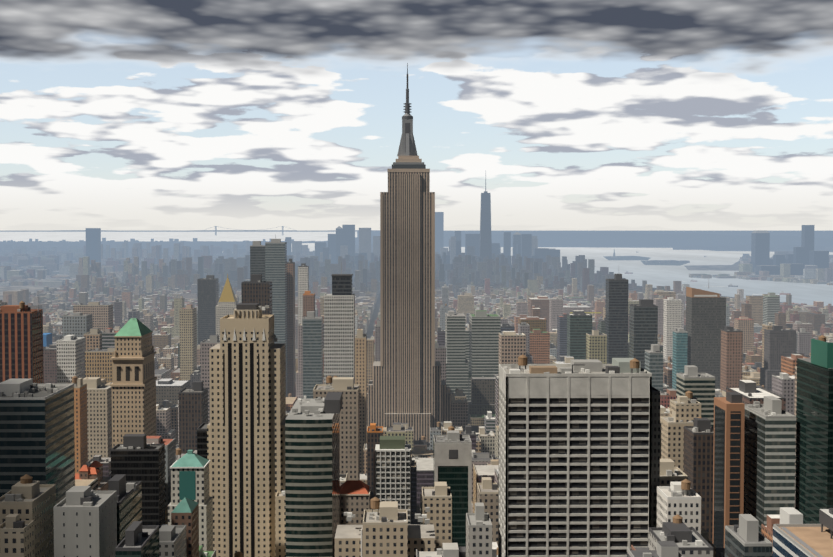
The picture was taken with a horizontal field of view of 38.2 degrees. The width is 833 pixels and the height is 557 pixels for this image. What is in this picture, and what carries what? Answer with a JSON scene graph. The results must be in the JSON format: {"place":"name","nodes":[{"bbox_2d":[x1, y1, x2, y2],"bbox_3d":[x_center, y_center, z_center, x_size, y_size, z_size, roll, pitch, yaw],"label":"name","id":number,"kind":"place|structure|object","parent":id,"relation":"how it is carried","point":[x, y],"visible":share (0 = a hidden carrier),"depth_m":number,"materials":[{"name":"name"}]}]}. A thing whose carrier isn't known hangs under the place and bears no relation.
{"place":"outdoors","nodes":[
{"label":"outdoors","id":0,"kind":"place"},
{"bbox_2d":[53,474,141,556],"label":"building","id":1,"kind":"structure","parent":0,"point":[85,523],"depth_m":423.40,"materials":[{"name":"grey concrete"}]},
{"bbox_2d":[0,232,356,241],"bbox_3d":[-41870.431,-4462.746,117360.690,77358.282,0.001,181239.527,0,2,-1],"label":"ocean water","id":2,"kind":"structure","parent":0,"point":[155,236],"depth_m":48929.17,"materials":[{"name":"grey liquid"}]},
{"bbox_2d":[291,243,314,251],"bbox_3d":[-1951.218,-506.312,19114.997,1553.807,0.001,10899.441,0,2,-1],"label":"water narrows","id":3,"kind":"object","parent":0,"point":[311,246],"depth_m":19244.05,"materials":[{"name":"grey liquid"}]},
{"bbox_2d":[0,232,832,285],"bbox_3d":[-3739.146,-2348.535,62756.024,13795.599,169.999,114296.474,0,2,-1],"label":"boroughs","id":4,"kind":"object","parent":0,"point":[55,265],"visible":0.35,"depth_m":8351.12,"materials":[{"name":"blue concrete"}]},
{"bbox_2d":[0,230,832,246],"bbox_3d":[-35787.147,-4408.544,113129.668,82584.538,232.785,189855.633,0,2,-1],"label":"hills","id":5,"kind":"structure","parent":0,"point":[606,239],"depth_m":18830.99,"materials":[{"name":"blue"}]},
{"bbox_2d":[0,231,832,337],"bbox_3d":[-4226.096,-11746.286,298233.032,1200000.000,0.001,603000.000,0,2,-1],"label":"ground","id":6,"kind":"structure","parent":0,"point":[35,289],"depth_m":27655.10,"materials":[{"name":"grey"}]},
{"bbox_2d":[0,514,34,556],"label":"building","id":7,"kind":"structure","parent":6,"relation":"on","point":[16,537],"depth_m":421.47,"materials":[{"name":"beige"}]},
{"bbox_2d":[0,305,43,383],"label":"office building","id":8,"kind":"structure","parent":6,"relation":"on","point":[21,344],"depth_m":793.35,"materials":[{"name":"brown brick"}]},
{"bbox_2d":[0,481,55,556],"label":"building","id":9,"kind":"structure","parent":6,"relation":"on","point":[38,504],"depth_m":445.91,"materials":[{"name":"beige"}]},
{"bbox_2d":[0,379,74,503],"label":"glass tower","id":10,"kind":"structure","parent":6,"relation":"on","point":[37,438],"depth_m":515.73,"materials":[{"name":"grey"}]},
{"bbox_2d":[43,333,51,346],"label":"blue tower netting","id":11,"kind":"object","parent":6,"relation":"on","point":[47,339],"visible":0.14,"depth_m":1496.44,"materials":[{"name":"blue"}]},
{"bbox_2d":[57,335,85,383],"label":"office building","id":12,"kind":"structure","parent":6,"relation":"on","point":[71,349],"depth_m":1194.10,"materials":[{"name":"grey concrete"}]},
{"bbox_2d":[69,376,87,472],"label":"orange brick tower","id":13,"kind":"structure","parent":6,"relation":"on","point":[80,421],"depth_m":950.32,"materials":[{"name":"beige"}]},
{"bbox_2d":[75,461,110,490],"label":"red roof pavilions","id":14,"kind":"object","parent":6,"relation":"on","point":[94,470],"visible":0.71,"depth_m":805.17,"materials":[{"name":"brown brick"}]},
{"bbox_2d":[86,228,100,263],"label":"tower","id":15,"kind":"structure","parent":6,"relation":"on","point":[93,243],"depth_m":7382.32,"materials":[{"name":"blue glass"}]},
{"bbox_2d":[83,377,111,460],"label":"beige tower block","id":16,"kind":"structure","parent":6,"relation":"on","point":[99,418],"depth_m":996.54,"materials":[{"name":"beige concrete"}]},
{"bbox_2d":[110,318,156,447],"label":"green pyramid tower","id":17,"kind":"structure","parent":6,"relation":"on","point":[133,385],"depth_m":876.20,"materials":[{"name":"beige stone"}]},
{"bbox_2d":[115,521,158,556],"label":"building","id":18,"kind":"structure","parent":6,"relation":"on","point":[139,540],"depth_m":406.43,"materials":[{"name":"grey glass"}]},
{"bbox_2d":[111,434,164,524],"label":"office building","id":19,"kind":"structure","parent":6,"relation":"on","point":[145,465],"depth_m":697.49,"materials":[{"name":"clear glass"}]},
{"bbox_2d":[159,525,185,556],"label":"building","id":20,"kind":"structure","parent":6,"relation":"on","point":[172,540],"depth_m":525.38,"materials":[{"name":"concrete"}]},
{"bbox_2d":[171,497,198,556],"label":"building","id":21,"kind":"structure","parent":6,"relation":"on","point":[185,511],"depth_m":560.13,"materials":[{"name":"brick"}]},
{"bbox_2d":[168,450,212,550],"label":"green-roofed building","id":22,"kind":"structure","parent":6,"relation":"on","point":[189,474],"depth_m":649.08,"materials":[{"name":"stone"}]},
{"bbox_2d":[179,381,207,453],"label":"office building","id":23,"kind":"structure","parent":6,"relation":"on","point":[193,408],"depth_m":997.37,"materials":[{"name":"grey concrete"}]},
{"bbox_2d":[197,422,209,458],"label":"office building","id":24,"kind":"structure","parent":6,"relation":"on","point":[202,440],"depth_m":757.19,"materials":[{"name":"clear glass"}]},
{"bbox_2d":[197,275,218,344],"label":"dark tower","id":25,"kind":"structure","parent":6,"relation":"on","point":[208,292],"depth_m":2093.26,"materials":[{"name":"stone"}]},
{"bbox_2d":[216,274,237,339],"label":"pyramid-roofed tower","id":26,"kind":"structure","parent":6,"relation":"on","point":[228,301],"depth_m":1892.27,"materials":[{"name":"yellow stone"}]},
{"bbox_2d":[207,303,286,556],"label":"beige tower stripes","id":27,"kind":"object","parent":6,"relation":"on","point":[246,437],"visible":0.98,"depth_m":697.86,"materials":[{"name":"stone"}]},
{"bbox_2d":[203,226,296,234],"bbox_3d":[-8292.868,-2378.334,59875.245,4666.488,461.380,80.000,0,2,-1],"label":"suspension bridge","id":28,"kind":"structure","parent":6,"relation":"on","point":[216,230],"depth_m":59837.31,"materials":[{"name":"silver metal"}]},
{"bbox_2d":[241,274,271,314],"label":"office building","id":29,"kind":"structure","parent":6,"relation":"on","point":[256,289],"depth_m":1093.78,"materials":[{"name":"grey concrete"}]},
{"bbox_2d":[250,241,264,280],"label":"skyscraper","id":30,"kind":"structure","parent":6,"relation":"on","point":[257,257],"depth_m":1651.70,"materials":[{"name":"grey glass"}]},
{"bbox_2d":[265,239,286,396],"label":"skyscraper","id":31,"kind":"structure","parent":6,"relation":"on","point":[276,262],"depth_m":1643.67,"materials":[{"name":"grey"}]},
{"bbox_2d":[275,492,285,556],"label":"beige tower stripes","id":32,"kind":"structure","parent":6,"relation":"on","point":[280,526],"depth_m":689.43,"materials":[{"name":"beige stone"}]},
{"bbox_2d":[287,259,295,396],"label":"brown tower","id":33,"kind":"structure","parent":6,"relation":"on","point":[291,327],"depth_m":1697.41,"materials":[{"name":"brick"}]},
{"bbox_2d":[298,263,308,323],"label":"skyscraper","id":34,"kind":"structure","parent":6,"relation":"on","point":[303,277],"depth_m":1794.03,"materials":[{"name":"stone"}]},
{"bbox_2d":[303,291,314,316],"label":"building","id":35,"kind":"structure","parent":6,"relation":"on","point":[308,300],"depth_m":1494.98,"materials":[{"name":"brown brick"}]},
{"bbox_2d":[302,311,322,398],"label":"office tower","id":36,"kind":"structure","parent":6,"relation":"on","point":[312,326],"depth_m":1297.23,"materials":[{"name":"grey"}]},
{"bbox_2d":[285,392,341,556],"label":"office tower","id":37,"kind":"structure","parent":6,"relation":"on","point":[312,475],"depth_m":599.01,"materials":[{"name":"grey"}]},
{"bbox_2d":[313,375,359,479],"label":"building","id":38,"kind":"structure","parent":6,"relation":"on","point":[350,437],"depth_m":849.09,"materials":[{"name":"beige concrete"}]},
{"bbox_2d":[324,274,354,383],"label":"skyscraper","id":39,"kind":"structure","parent":6,"relation":"on","point":[339,331],"depth_m":1096.60,"materials":[{"name":"concrete"}]},
{"bbox_2d":[340,480,370,524],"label":"building","id":40,"kind":"structure","parent":6,"relation":"on","point":[355,497],"depth_m":720.00,"materials":[{"name":"beige"}]},
{"bbox_2d":[49,255,664,295],"bbox_3d":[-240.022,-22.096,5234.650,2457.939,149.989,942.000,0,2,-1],"label":"buildings","id":41,"kind":"structure","parent":6,"relation":"on","point":[173,274],"depth_m":5250.82,"materials":[{"name":"brick"}]},
{"bbox_2d":[355,329,366,471],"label":"building","id":42,"kind":"structure","parent":6,"relation":"on","point":[360,358],"depth_m":1148.94,"materials":[{"name":"beige"}]},
{"bbox_2d":[367,423,382,509],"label":"building","id":43,"kind":"structure","parent":6,"relation":"on","point":[374,432],"depth_m":900.09,"materials":[{"name":"brown brick"}]},
{"bbox_2d":[201,251,559,284],"bbox_3d":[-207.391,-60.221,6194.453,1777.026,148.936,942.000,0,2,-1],"label":"buildings","id":44,"kind":"structure","parent":6,"relation":"on","point":[351,264],"depth_m":5832.27,"materials":[{"name":"brick"}]},
{"bbox_2d":[335,497,434,556],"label":"building","id":45,"kind":"structure","parent":6,"relation":"on","point":[394,535],"depth_m":563.34,"materials":[{"name":"beige concrete"}]},
{"bbox_2d":[375,436,410,524],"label":"office building","id":46,"kind":"structure","parent":6,"relation":"on","point":[392,469],"depth_m":800.41,"materials":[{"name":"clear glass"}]},
{"bbox_2d":[0,300,810,524],"bbox_3d":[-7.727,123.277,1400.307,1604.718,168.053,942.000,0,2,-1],"label":"buildings","id":47,"kind":"structure","parent":6,"relation":"on","point":[478,351],"depth_m":1444.17,"materials":[{"name":"beige concrete"}]},
{"bbox_2d":[2,267,812,310],"bbox_3d":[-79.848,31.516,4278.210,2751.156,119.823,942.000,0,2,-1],"label":"buildings","id":48,"kind":"structure","parent":6,"relation":"on","point":[101,292],"depth_m":4357.18,"materials":[{"name":"brick"}]},
{"bbox_2d":[367,63,450,441],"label":"skyscraper","id":49,"kind":"structure","parent":6,"relation":"on","point":[407,384],"depth_m":1306.19,"materials":[{"name":"stone"}]},
{"bbox_2d":[3,285,832,333],"bbox_3d":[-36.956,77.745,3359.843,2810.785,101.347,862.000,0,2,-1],"label":"buildings","id":50,"kind":"structure","parent":6,"relation":"on","point":[464,304],"depth_m":3486.98,"materials":[{"name":"brick"}]},
{"bbox_2d":[285,179,559,268],"bbox_3d":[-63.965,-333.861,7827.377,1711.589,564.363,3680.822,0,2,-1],"label":"distant skyline","id":51,"kind":"structure","parent":6,"relation":"on","point":[341,241],"depth_m":6831.69,"materials":[{"name":"blue"}]},
{"bbox_2d":[28,290,832,381],"bbox_3d":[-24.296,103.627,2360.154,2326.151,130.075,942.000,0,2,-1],"label":"buildings","id":52,"kind":"structure","parent":6,"relation":"on","point":[751,316],"depth_m":2482.27,"materials":[{"name":"concrete"}]},
{"bbox_2d":[0,234,825,545],"bbox_3d":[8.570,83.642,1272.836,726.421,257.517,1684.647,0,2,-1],"label":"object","id":53,"kind":"object","parent":52,"relation":"on","point":[634,362],"visible":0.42,"depth_m":564.44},
{"bbox_2d":[75,366,796,556],"bbox_3d":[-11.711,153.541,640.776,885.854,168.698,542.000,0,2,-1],"label":"buildings","id":54,"kind":"structure","parent":6,"relation":"on","point":[749,391],"depth_m":774.26,"materials":[{"name":"grey"}]},
{"bbox_2d":[422,482,451,550],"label":"building","id":55,"kind":"structure","parent":6,"relation":"on","point":[437,498],"depth_m":640.20,"materials":[{"name":"beige"}]},
{"bbox_2d":[51,299,832,333],"bbox_3d":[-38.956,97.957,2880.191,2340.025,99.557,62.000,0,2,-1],"label":"buildings","id":56,"kind":"structure","parent":6,"relation":"on","point":[168,319],"depth_m":2852.68,"materials":[{"name":"brick"}]},
{"bbox_2d":[433,430,471,546],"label":"dark glass tower","id":57,"kind":"structure","parent":6,"relation":"on","point":[455,478],"depth_m":760.97,"materials":[{"name":"green"}]},
{"bbox_2d":[434,444,471,512],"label":"tower stone frame","id":58,"kind":"object","parent":57,"relation":"attached to","point":[452,454],"visible":0.65,"depth_m":759.42,"materials":[{"name":"white stone"}]},
{"bbox_2d":[466,503,491,556],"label":"building","id":59,"kind":"structure","parent":6,"relation":"on","point":[478,533],"depth_m":560.22,"materials":[{"name":"grey stone"}]},
{"bbox_2d":[477,477,497,544],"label":"building","id":60,"kind":"structure","parent":6,"relation":"on","point":[487,492],"depth_m":650.66,"materials":[{"name":"beige"}]},
{"bbox_2d":[498,354,651,556],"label":"office building","id":61,"kind":"structure","parent":6,"relation":"on","point":[574,477],"depth_m":539.70,"materials":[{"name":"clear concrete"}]},
{"bbox_2d":[605,274,627,363],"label":"slim dark tower","id":62,"kind":"structure","parent":6,"relation":"on","point":[616,323],"depth_m":1501.59,"materials":[{"name":"glass"}]},
{"bbox_2d":[629,299,657,368],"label":"skyscraper","id":63,"kind":"structure","parent":6,"relation":"on","point":[643,325],"depth_m":1301.47,"materials":[{"name":"grey"}]},
{"bbox_2d":[645,344,662,390],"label":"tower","id":64,"kind":"structure","parent":6,"relation":"on","point":[654,360],"depth_m":1101.88,"materials":[{"name":"grey glass"}]},
{"bbox_2d":[651,387,659,526],"bbox_3d":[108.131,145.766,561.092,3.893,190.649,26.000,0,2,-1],"label":"skyscraper","id":65,"kind":"structure","parent":6,"relation":"on","point":[655,452],"depth_m":545.40,"materials":[{"name":"black glass"}]},
{"bbox_2d":[663,297,681,360],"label":"white tower","id":66,"kind":"structure","parent":6,"relation":"on","point":[672,314],"depth_m":1904.92,"materials":[{"name":"concrete"}]},
{"bbox_2d":[660,459,687,485],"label":"building","id":67,"kind":"structure","parent":6,"relation":"on","point":[667,468],"depth_m":607.32,"materials":[{"name":"beige concrete"}]},
{"bbox_2d":[660,410,692,471],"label":"building","id":68,"kind":"structure","parent":6,"relation":"on","point":[671,438],"depth_m":761.71,"materials":[{"name":"beige"}]},
{"bbox_2d":[656,482,700,534],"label":"building","id":69,"kind":"structure","parent":6,"relation":"on","point":[672,504],"depth_m":520.60,"materials":[{"name":"concrete"}]},
{"bbox_2d":[672,328,687,389],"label":"teal tower","id":70,"kind":"structure","parent":6,"relation":"on","point":[680,348],"depth_m":1504.45,"materials":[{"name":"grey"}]},
{"bbox_2d":[649,522,712,556],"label":"building","id":71,"kind":"structure","parent":6,"relation":"on","point":[677,533],"depth_m":451.41,"materials":[{"name":"grey concrete"}]},
{"bbox_2d":[670,396,700,421],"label":"building","id":72,"kind":"structure","parent":6,"relation":"on","point":[683,408],"depth_m":766.86,"materials":[{"name":"beige stone"}]},
{"bbox_2d":[676,365,714,426],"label":"office building","id":73,"kind":"structure","parent":6,"relation":"on","point":[702,389],"depth_m":901.76,"materials":[{"name":"grey concrete"}]},
{"bbox_2d":[684,418,713,542],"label":"skyscraper","id":74,"kind":"structure","parent":6,"relation":"on","point":[698,457],"depth_m":702.28,"materials":[{"name":"grey"}]},
{"bbox_2d":[686,287,725,388],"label":"skyscraper","id":75,"kind":"structure","parent":6,"relation":"on","point":[705,317],"depth_m":1503.56,"materials":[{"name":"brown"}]},
{"bbox_2d":[713,392,744,547],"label":"skyscraper","id":76,"kind":"structure","parent":6,"relation":"on","point":[728,466],"depth_m":652.24,"materials":[{"name":"brown brick"}]},
{"bbox_2d":[720,326,742,392],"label":"skyscraper","id":77,"kind":"structure","parent":6,"relation":"on","point":[731,356],"depth_m":1304.24,"materials":[{"name":"brick"}]},
{"bbox_2d":[725,514,771,556],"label":"building","id":78,"kind":"structure","parent":6,"relation":"on","point":[745,537],"depth_m":436.87,"materials":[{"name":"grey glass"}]},
{"bbox_2d":[743,396,795,532],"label":"glass slab tower","id":79,"kind":"structure","parent":6,"relation":"on","point":[769,461],"depth_m":642.39,"materials":[{"name":"grey"}]},
{"bbox_2d":[750,225,828,275],"bbox_3d":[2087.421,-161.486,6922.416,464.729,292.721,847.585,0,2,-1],"label":"distant skyscrapers","id":80,"kind":"structure","parent":6,"relation":"on","point":[799,258],"depth_m":6971.83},
{"bbox_2d":[780,507,802,523],"bbox_3d":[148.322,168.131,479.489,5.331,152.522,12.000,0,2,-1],"label":"white block penthouse","id":81,"kind":"object","parent":6,"relation":"on","point":[790,515],"visible":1,"depth_m":473.58,"materials":[{"name":"grey concrete"}]},
{"bbox_2d":[772,508,832,556],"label":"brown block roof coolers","id":82,"kind":"object","parent":6,"relation":"on","point":[802,540],"visible":1,"depth_m":407.10,"materials":[{"name":"grey"}]},
{"bbox_2d":[795,339,832,523],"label":"skyscraper","id":83,"kind":"structure","parent":6,"relation":"on","point":[814,455],"depth_m":619.55,"materials":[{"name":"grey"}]},
{"bbox_2d":[0,0,832,230],"label":"sky","id":84,"kind":"structure","parent":0,"point":[116,115],"materials":[{"name":"white"}]},
{"bbox_2d":[444,247,832,305],"bbox_3d":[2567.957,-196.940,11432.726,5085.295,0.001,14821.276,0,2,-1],"label":"bay water","id":85,"kind":"structure","parent":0,"point":[655,276],"depth_m":7646.42,"materials":[{"name":"grey liquid"}]},
{"bbox_2d":[603,256,649,259],"bbox_3d":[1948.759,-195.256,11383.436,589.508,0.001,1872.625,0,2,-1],"label":"land","id":86,"kind":"structure","parent":85,"relation":"on","point":[628,258],"depth_m":11123.68,"materials":[{"name":"grey"}]},
{"bbox_2d":[641,260,686,265],"bbox_3d":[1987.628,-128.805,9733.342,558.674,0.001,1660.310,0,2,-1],"label":"island","id":87,"kind":"structure","parent":85,"relation":"on","point":[674,264],"depth_m":9462.57,"materials":[{"name":"grey"}]},
{"bbox_2d":[625,251,790,294],"bbox_3d":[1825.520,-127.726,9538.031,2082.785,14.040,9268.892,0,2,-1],"label":"harbor ships","id":88,"kind":"object","parent":85,"relation":"on","point":[781,293],"visible":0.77,"depth_m":5595.20,"materials":[{"name":"grey"}]},
{"bbox_2d":[685,261,739,270],"bbox_3d":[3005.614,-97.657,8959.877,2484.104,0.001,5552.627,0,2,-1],"label":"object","id":89,"kind":"object","parent":85,"relation":"on","point":[734,267],"visible":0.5,"depth_m":8452.77,"materials":[{"name":"grey"}]},
{"bbox_2d":[645,244,832,275],"bbox_3d":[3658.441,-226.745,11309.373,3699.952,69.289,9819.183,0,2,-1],"label":"land","id":90,"kind":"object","parent":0,"point":[744,247],"visible":0.35,"depth_m":16023.64,"materials":[{"name":"grey"}]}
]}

